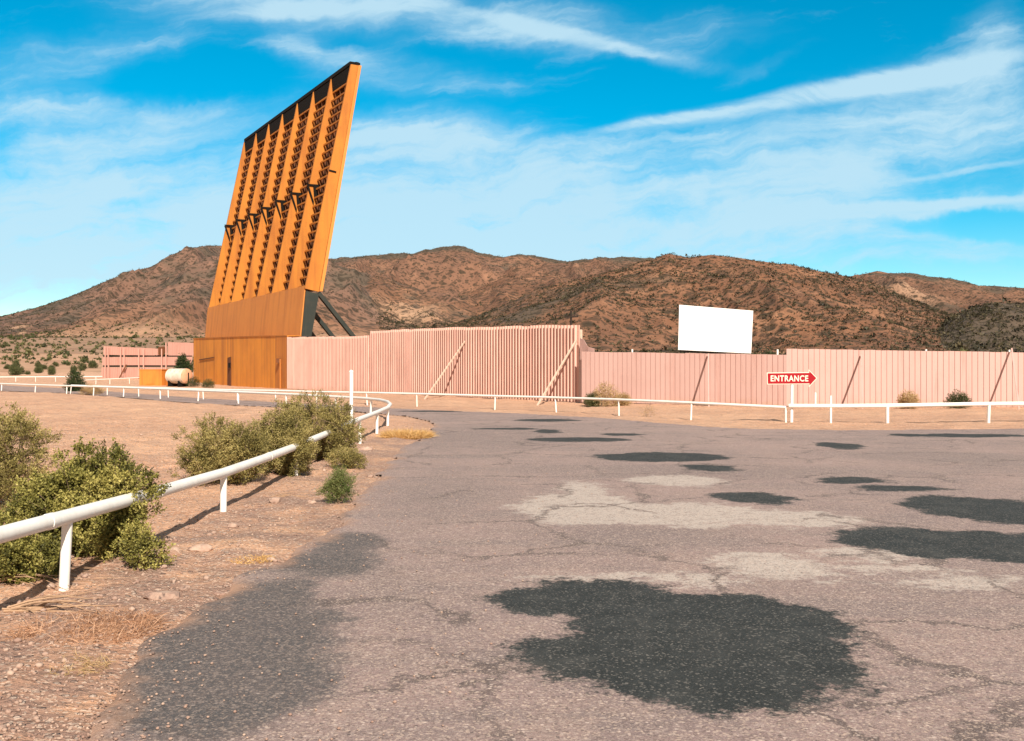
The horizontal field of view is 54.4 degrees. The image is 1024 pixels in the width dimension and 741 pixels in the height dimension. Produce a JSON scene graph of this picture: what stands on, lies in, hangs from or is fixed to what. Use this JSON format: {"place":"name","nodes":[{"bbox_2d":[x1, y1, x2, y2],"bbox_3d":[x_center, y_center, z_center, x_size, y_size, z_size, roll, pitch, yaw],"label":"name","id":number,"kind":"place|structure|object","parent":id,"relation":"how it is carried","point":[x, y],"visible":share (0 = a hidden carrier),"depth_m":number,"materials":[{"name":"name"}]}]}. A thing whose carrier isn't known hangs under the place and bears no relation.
{"place":"outdoors","nodes":[
{"label":"outdoors","id":0,"kind":"place"},
{"bbox_2d":[39,646,117,680],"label":"dry grass","id":1,"kind":"structure","parent":0,"point":[87,665],"depth_m":5.51,"materials":[{"name":"beige plant"}]},
{"bbox_2d":[0,385,1023,740],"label":"road","id":2,"kind":"structure","parent":0,"point":[688,583],"depth_m":7.08,"materials":[{"name":"grey asphalt"}]},
{"bbox_2d":[0,372,1023,740],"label":"ground","id":3,"kind":"structure","parent":0,"point":[120,420],"depth_m":13.62,"materials":[{"name":"soil"}]},
{"bbox_2d":[8,365,21,374],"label":"creosote bush","id":4,"kind":"object","parent":3,"relation":"on","point":[14,369],"visible":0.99,"depth_m":150.02,"materials":[{"name":"green plant"}]},
{"bbox_2d":[0,510,60,584],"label":"desert shrub","id":5,"kind":"object","parent":3,"relation":"on","point":[31,556],"visible":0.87,"depth_m":7.61,"materials":[{"name":"green plant"}]},
{"bbox_2d":[0,401,64,506],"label":"desert shrub","id":6,"kind":"object","parent":3,"relation":"on","point":[10,469],"visible":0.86,"depth_m":11.86,"materials":[{"name":"green plant"}]},
{"bbox_2d":[15,376,101,381],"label":"pipe rail","id":7,"kind":"object","parent":3,"relation":"on","point":[55,377],"visible":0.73,"depth_m":121.43,"materials":[{"name":"white metal"}]},
{"bbox_2d":[2,589,115,615],"bbox_3d":[-2.989,1.605,6.956,0.776,0.082,0.804,0,0,29],"label":"dead branch","id":8,"kind":"object","parent":3,"relation":"on","point":[21,607],"visible":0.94,"depth_m":6.85,"materials":[{"name":"beige wood"}]},
{"bbox_2d":[0,559,127,593],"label":"dry grass","id":9,"kind":"structure","parent":3,"relation":"on","point":[38,575],"depth_m":7.59,"materials":[{"name":"brown plant"}]},
{"bbox_2d":[61,367,87,390],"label":"dark bush","id":10,"kind":"object","parent":3,"relation":"on","point":[76,377],"visible":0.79,"depth_m":78.51,"materials":[{"name":"green plant"}]},
{"bbox_2d":[0,436,171,562],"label":"desert shrub","id":11,"kind":"object","parent":3,"relation":"on","point":[79,483],"visible":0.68,"depth_m":8.62,"materials":[{"name":"green plant"}]},
{"bbox_2d":[0,604,181,651],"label":"dry grass","id":12,"kind":"structure","parent":3,"relation":"on","point":[115,623],"depth_m":6.31,"materials":[{"name":"beige plant"}]},
{"bbox_2d":[79,383,106,394],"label":"bush","id":13,"kind":"object","parent":3,"relation":"on","point":[88,391],"visible":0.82,"depth_m":68.21,"materials":[{"name":"beige plant"}]},
{"bbox_2d":[85,377,138,384],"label":"pipe rail","id":14,"kind":"object","parent":3,"relation":"on","point":[114,378],"visible":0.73,"depth_m":111.50,"materials":[{"name":"white metal"}]},
{"bbox_2d":[117,518,176,570],"bbox_3d":[-3.041,1.469,8.301,0.480,0.470,0.352,0,0,0],"label":"desert shrub","id":15,"kind":"object","parent":3,"relation":"on","point":[142,547],"visible":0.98,"depth_m":8.27,"materials":[{"name":"green plant"}]},
{"bbox_2d":[101,342,193,378],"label":"banded fence","id":16,"kind":"object","parent":3,"relation":"on","point":[115,360],"visible":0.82,"depth_m":133.12,"materials":[{"name":"metal"}]},
{"bbox_2d":[139,369,167,385],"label":"metal box","id":17,"kind":"object","parent":3,"relation":"on","point":[151,377],"visible":0.68,"depth_m":104.00,"materials":[{"name":"orange paint"}]},
{"bbox_2d":[146,372,154,383],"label":"door","id":18,"kind":"structure","parent":17,"relation":"in","point":[150,376],"depth_m":103.96,"materials":[{"name":"orange paint"}]},
{"bbox_2d":[142,591,179,599],"bbox_3d":[-2.558,1.652,7.286,0.272,0.078,0.158,0,0,0],"label":"stone","id":19,"kind":"object","parent":3,"relation":"on","point":[159,595],"visible":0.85,"depth_m":7.23,"materials":[{"name":"beige stone"}]},
{"bbox_2d":[166,547,180,553],"bbox_3d":[-2.990,1.594,8.779,0.103,0.079,0.105,0,0,44],"label":"stone","id":20,"kind":"object","parent":3,"relation":"on","point":[174,550],"visible":0.86,"depth_m":8.75,"materials":[{"name":"beige stone"}]},
{"bbox_2d":[165,368,192,386],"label":"storage tank","id":21,"kind":"object","parent":3,"relation":"on","point":[177,377],"visible":0.91,"depth_m":101.00,"materials":[{"name":"metal"}]},
{"bbox_2d":[173,352,195,371],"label":"tree","id":22,"kind":"object","parent":3,"relation":"on","point":[182,363],"visible":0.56,"depth_m":112.70,"materials":[{"name":"green plant"}]},
{"bbox_2d":[178,585,191,590],"bbox_3d":[-2.465,1.645,7.508,0.099,0.052,0.069,0,0,-11],"label":"stone","id":23,"kind":"object","parent":3,"relation":"on","point":[185,588],"visible":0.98,"depth_m":7.49,"materials":[{"name":"beige stone"}]},
{"bbox_2d":[186,376,200,386],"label":"bush","id":24,"kind":"object","parent":3,"relation":"on","point":[194,383],"visible":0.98,"depth_m":99.21,"materials":[{"name":"green plant"}]},
{"bbox_2d":[0,383,391,590],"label":"pipe rail","id":25,"kind":"object","parent":3,"relation":"on","point":[65,519],"visible":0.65,"depth_m":8.83,"materials":[{"name":"white metal"}]},
{"bbox_2d":[187,544,213,551],"bbox_3d":[-2.810,1.607,8.974,0.228,0.095,0.144,0,0,0],"label":"stone","id":26,"kind":"object","parent":3,"relation":"on","point":[201,547],"visible":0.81,"depth_m":8.93,"materials":[{"name":"beige stone"}]},
{"bbox_2d":[201,378,214,387],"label":"bush","id":27,"kind":"object","parent":3,"relation":"on","point":[207,384],"visible":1,"depth_m":94.22,"materials":[{"name":"green plant"}]},
{"bbox_2d":[213,591,225,595],"bbox_3d":[-2.177,1.664,7.406,0.091,0.039,0.065,0,0,0],"label":"stone","id":28,"kind":"object","parent":3,"relation":"on","point":[219,593],"visible":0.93,"depth_m":7.39,"materials":[{"name":"beige stone"}]},
{"bbox_2d":[167,411,273,486],"bbox_3d":[-4.148,1.119,14.311,1.466,1.122,1.150,0,0,0],"label":"desert shrub","id":29,"kind":"object","parent":3,"relation":"on","point":[228,448],"visible":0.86,"depth_m":14.12,"materials":[{"name":"green plant"}]},
{"bbox_2d":[227,523,239,527],"bbox_3d":[-2.957,1.651,10.560,0.130,0.074,0.095,0,0,0],"label":"stone","id":30,"kind":"object","parent":3,"relation":"on","point":[233,525],"visible":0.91,"depth_m":10.53,"materials":[{"name":"beige stone"}]},
{"bbox_2d":[225,554,275,563],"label":"dry grass","id":31,"kind":"structure","parent":3,"relation":"on","point":[263,559],"depth_m":8.60,"materials":[{"name":"yellow plant"}]},
{"bbox_2d":[267,557,277,561],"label":"stone","id":32,"kind":"object","parent":3,"relation":"on","point":[272,559],"visible":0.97,"depth_m":8.62,"materials":[{"name":"beige stone"}]},
{"bbox_2d":[269,497,280,502],"bbox_3d":[-2.933,1.610,12.303,0.145,0.089,0.137,0,0,0],"label":"stone","id":33,"kind":"object","parent":3,"relation":"on","point":[275,500],"visible":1,"depth_m":12.26,"materials":[{"name":"beige stone"}]},
{"bbox_2d":[193,61,360,388],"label":"screen tower","id":34,"kind":"structure","parent":3,"relation":"on","point":[269,280],"depth_m":100.29,"materials":[{"name":"orange metal"}]},
{"bbox_2d":[227,357,230,385],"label":"door","id":35,"kind":"structure","parent":34,"relation":"in","point":[229,358],"depth_m":105.24,"materials":[{"name":"metal"}]},
{"bbox_2d":[243,398,321,476],"bbox_3d":[-3.654,1.056,15.677,1.301,1.284,1.190,0,0,0],"label":"desert shrub","id":36,"kind":"object","parent":3,"relation":"on","point":[282,436],"visible":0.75,"depth_m":15.43,"materials":[{"name":"green plant"}]},
{"bbox_2d":[271,492,315,498],"bbox_3d":[-2.692,1.611,12.943,0.691,0.058,0.645,0,0,31],"label":"dead branch","id":37,"kind":"object","parent":3,"relation":"on","point":[284,495],"visible":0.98,"depth_m":12.93,"materials":[{"name":"brown wood"}]},
{"bbox_2d":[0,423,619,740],"bbox_3d":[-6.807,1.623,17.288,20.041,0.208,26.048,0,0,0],"label":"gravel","id":38,"kind":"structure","parent":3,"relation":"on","point":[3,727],"depth_m":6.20,"materials":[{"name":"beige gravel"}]},
{"bbox_2d":[307,500,315,503],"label":"stone","id":39,"kind":"object","parent":3,"relation":"on","point":[311,501],"visible":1,"depth_m":12.28,"materials":[{"name":"beige stone"}]},
{"bbox_2d":[267,389,367,459],"bbox_3d":[-3.655,1.034,18.628,1.918,1.398,1.406,0,0,0],"label":"desert shrub","id":40,"kind":"object","parent":3,"relation":"on","point":[341,434],"visible":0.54,"depth_m":18.42,"materials":[{"name":"green plant"}]},
{"bbox_2d":[315,462,358,503],"bbox_3d":[-2.172,1.412,12.359,0.546,0.552,0.431,0,0,0],"label":"desert shrub","id":41,"kind":"object","parent":3,"relation":"on","point":[332,485],"visible":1,"depth_m":12.31,"materials":[{"name":"green plant"}]},
{"bbox_2d":[323,444,368,468],"bbox_3d":[-2.760,1.451,16.584,0.760,0.464,0.587,0,0,0],"label":"desert shrub","id":42,"kind":"object","parent":3,"relation":"on","point":[349,455],"visible":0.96,"depth_m":16.53,"materials":[{"name":"green plant"}]},
{"bbox_2d":[349,370,352,417],"bbox_3d":[-3.520,0.861,21.800,0.090,1.750,0.092,0,0,0],"label":"marker post","id":43,"kind":"object","parent":3,"relation":"on","point":[351,387],"visible":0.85,"depth_m":21.77,"materials":[{"name":"white metal"}]},
{"bbox_2d":[355,446,372,450],"bbox_3d":[-3.047,1.616,20.372,0.396,0.131,0.241,0,0,-25],"label":"stone","id":44,"kind":"object","parent":3,"relation":"on","point":[365,448],"visible":0.56,"depth_m":20.28,"materials":[{"name":"beige stone"}]},
{"bbox_2d":[377,427,435,438],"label":"dry grass","id":45,"kind":"structure","parent":3,"relation":"on","point":[412,434],"depth_m":24.08,"materials":[{"name":"yellow plant"}]},
{"bbox_2d":[70,385,786,422],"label":"pipe rail","id":46,"kind":"object","parent":3,"relation":"on","point":[666,401],"visible":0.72,"depth_m":40.12,"materials":[{"name":"white metal"}]},
{"bbox_2d":[287,325,581,404],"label":"corrugated fence","id":47,"kind":"object","parent":3,"relation":"on","point":[538,360],"visible":0.88,"depth_m":62.52,"materials":[{"name":"pink metal"}]},
{"bbox_2d":[564,311,577,324],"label":"utility pole","id":48,"kind":"object","parent":3,"relation":"on","point":[570,316],"visible":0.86,"depth_m":149.85,"materials":[{"name":"wood"}]},
{"bbox_2d":[583,390,601,406],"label":"bush","id":49,"kind":"object","parent":3,"relation":"on","point":[589,402],"visible":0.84,"depth_m":45.20,"materials":[{"name":"green plant"}]},
{"bbox_2d":[592,381,619,406],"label":"bush","id":50,"kind":"object","parent":3,"relation":"on","point":[603,395],"visible":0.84,"depth_m":45.23,"materials":[{"name":"beige plant"}]},
{"bbox_2d":[613,390,633,405],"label":"bush","id":51,"kind":"object","parent":3,"relation":"on","point":[623,396],"visible":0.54,"depth_m":45.71,"materials":[{"name":"beige plant"}]},
{"bbox_2d":[640,402,655,416],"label":"bush","id":52,"kind":"object","parent":3,"relation":"on","point":[647,411],"visible":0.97,"depth_m":35.02,"materials":[{"name":"beige plant"}]},
{"bbox_2d":[767,369,816,421],"bbox_3d":[8.719,0.858,31.049,1.570,1.785,0.119,0,0,0],"label":"arrow sign","id":53,"kind":"object","parent":3,"relation":"on","point":[809,377],"visible":1,"depth_m":30.99,"materials":[{"name":"red metal"}]},
{"bbox_2d":[580,338,1023,408],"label":"corrugated fence","id":54,"kind":"object","parent":3,"relation":"on","point":[843,376],"visible":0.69,"depth_m":45.02,"materials":[{"name":"pink metal"}]},
{"bbox_2d":[830,396,831,422],"bbox_3d":[9.806,1.239,30.626,0.068,0.930,0.070,0,0,0],"label":"marker post","id":55,"kind":"object","parent":3,"relation":"on","point":[830,410],"visible":0.66,"depth_m":30.59,"materials":[{"name":"white metal"}]},
{"bbox_2d":[789,402,1023,422],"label":"pipe rail","id":56,"kind":"object","parent":3,"relation":"on","point":[987,404],"visible":0.86,"depth_m":30.72,"materials":[{"name":"white metal"}]},
{"bbox_2d":[897,389,920,408],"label":"bush","id":57,"kind":"object","parent":3,"relation":"on","point":[909,398],"visible":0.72,"depth_m":42.48,"materials":[{"name":"beige plant"}]},
{"bbox_2d":[943,389,972,408],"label":"bush","id":58,"kind":"object","parent":3,"relation":"on","point":[956,397],"visible":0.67,"depth_m":42.47,"materials":[{"name":"green plant"}]},
{"bbox_2d":[0,245,1023,372],"bbox_3d":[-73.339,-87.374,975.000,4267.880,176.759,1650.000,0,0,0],"label":"hills","id":59,"kind":"structure","parent":0,"point":[454,274],"depth_m":536.92,"materials":[{"name":"soil"}]},
{"bbox_2d":[15,364,25,373],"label":"creosote bush","id":60,"kind":"object","parent":59,"relation":"on","point":[22,369],"visible":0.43,"depth_m":155.30,"materials":[{"name":"green plant"}]},
{"bbox_2d":[34,367,43,372],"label":"creosote bush","id":61,"kind":"object","parent":59,"relation":"on","point":[38,370],"visible":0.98,"depth_m":161.54,"materials":[{"name":"green plant"}]},
{"bbox_2d":[47,366,55,374],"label":"creosote bush","id":62,"kind":"object","parent":59,"relation":"on","point":[50,371],"visible":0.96,"depth_m":152.28,"materials":[{"name":"green plant"}]},
{"bbox_2d":[77,362,87,368],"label":"creosote bush","id":63,"kind":"object","parent":59,"relation":"on","point":[83,365],"visible":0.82,"depth_m":183.90,"materials":[{"name":"green plant"}]},
{"bbox_2d":[88,361,98,367],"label":"creosote bush","id":64,"kind":"object","parent":59,"relation":"on","point":[92,364],"visible":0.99,"depth_m":190.57,"materials":[{"name":"green plant"}]},
{"bbox_2d":[0,319,204,364],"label":"plain scrub","id":65,"kind":"object","parent":59,"relation":"on","point":[83,359],"visible":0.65,"depth_m":360.64,"materials":[{"name":"green plant"}]},
{"bbox_2d":[0,245,327,337],"bbox_3d":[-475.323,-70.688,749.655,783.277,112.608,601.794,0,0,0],"label":"hill scrub","id":66,"kind":"object","parent":59,"relation":"on","point":[49,304],"visible":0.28,"depth_m":612.43,"materials":[{"name":"plant"}]},
{"bbox_2d":[315,245,1023,322],"bbox_3d":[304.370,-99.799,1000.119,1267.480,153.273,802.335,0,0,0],"label":"hill scrub","id":67,"kind":"object","parent":59,"relation":"on","point":[956,304],"visible":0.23,"depth_m":908.59,"materials":[{"name":"plant"}]},
{"bbox_2d":[376,252,1023,354],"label":"hill scrub","id":68,"kind":"object","parent":59,"relation":"on","point":[951,317],"visible":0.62,"depth_m":424.98,"materials":[{"name":"plant"}]},
{"bbox_2d":[678,305,752,353],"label":"projection screen","id":69,"kind":"object","parent":59,"relation":"on","point":[713,330],"visible":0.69,"depth_m":219.34,"materials":[{"name":"white paint"}]},
{"bbox_2d":[611,347,1005,354],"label":"plain scrub","id":70,"kind":"object","parent":59,"relation":"on","point":[961,349],"visible":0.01,"depth_m":290.19,"materials":[{"name":"green plant"}]},
{"bbox_2d":[0,0,1023,315],"label":"sky","id":71,"kind":"structure","parent":0,"point":[846,137],"materials":[{"name":"blue"}]}
]}

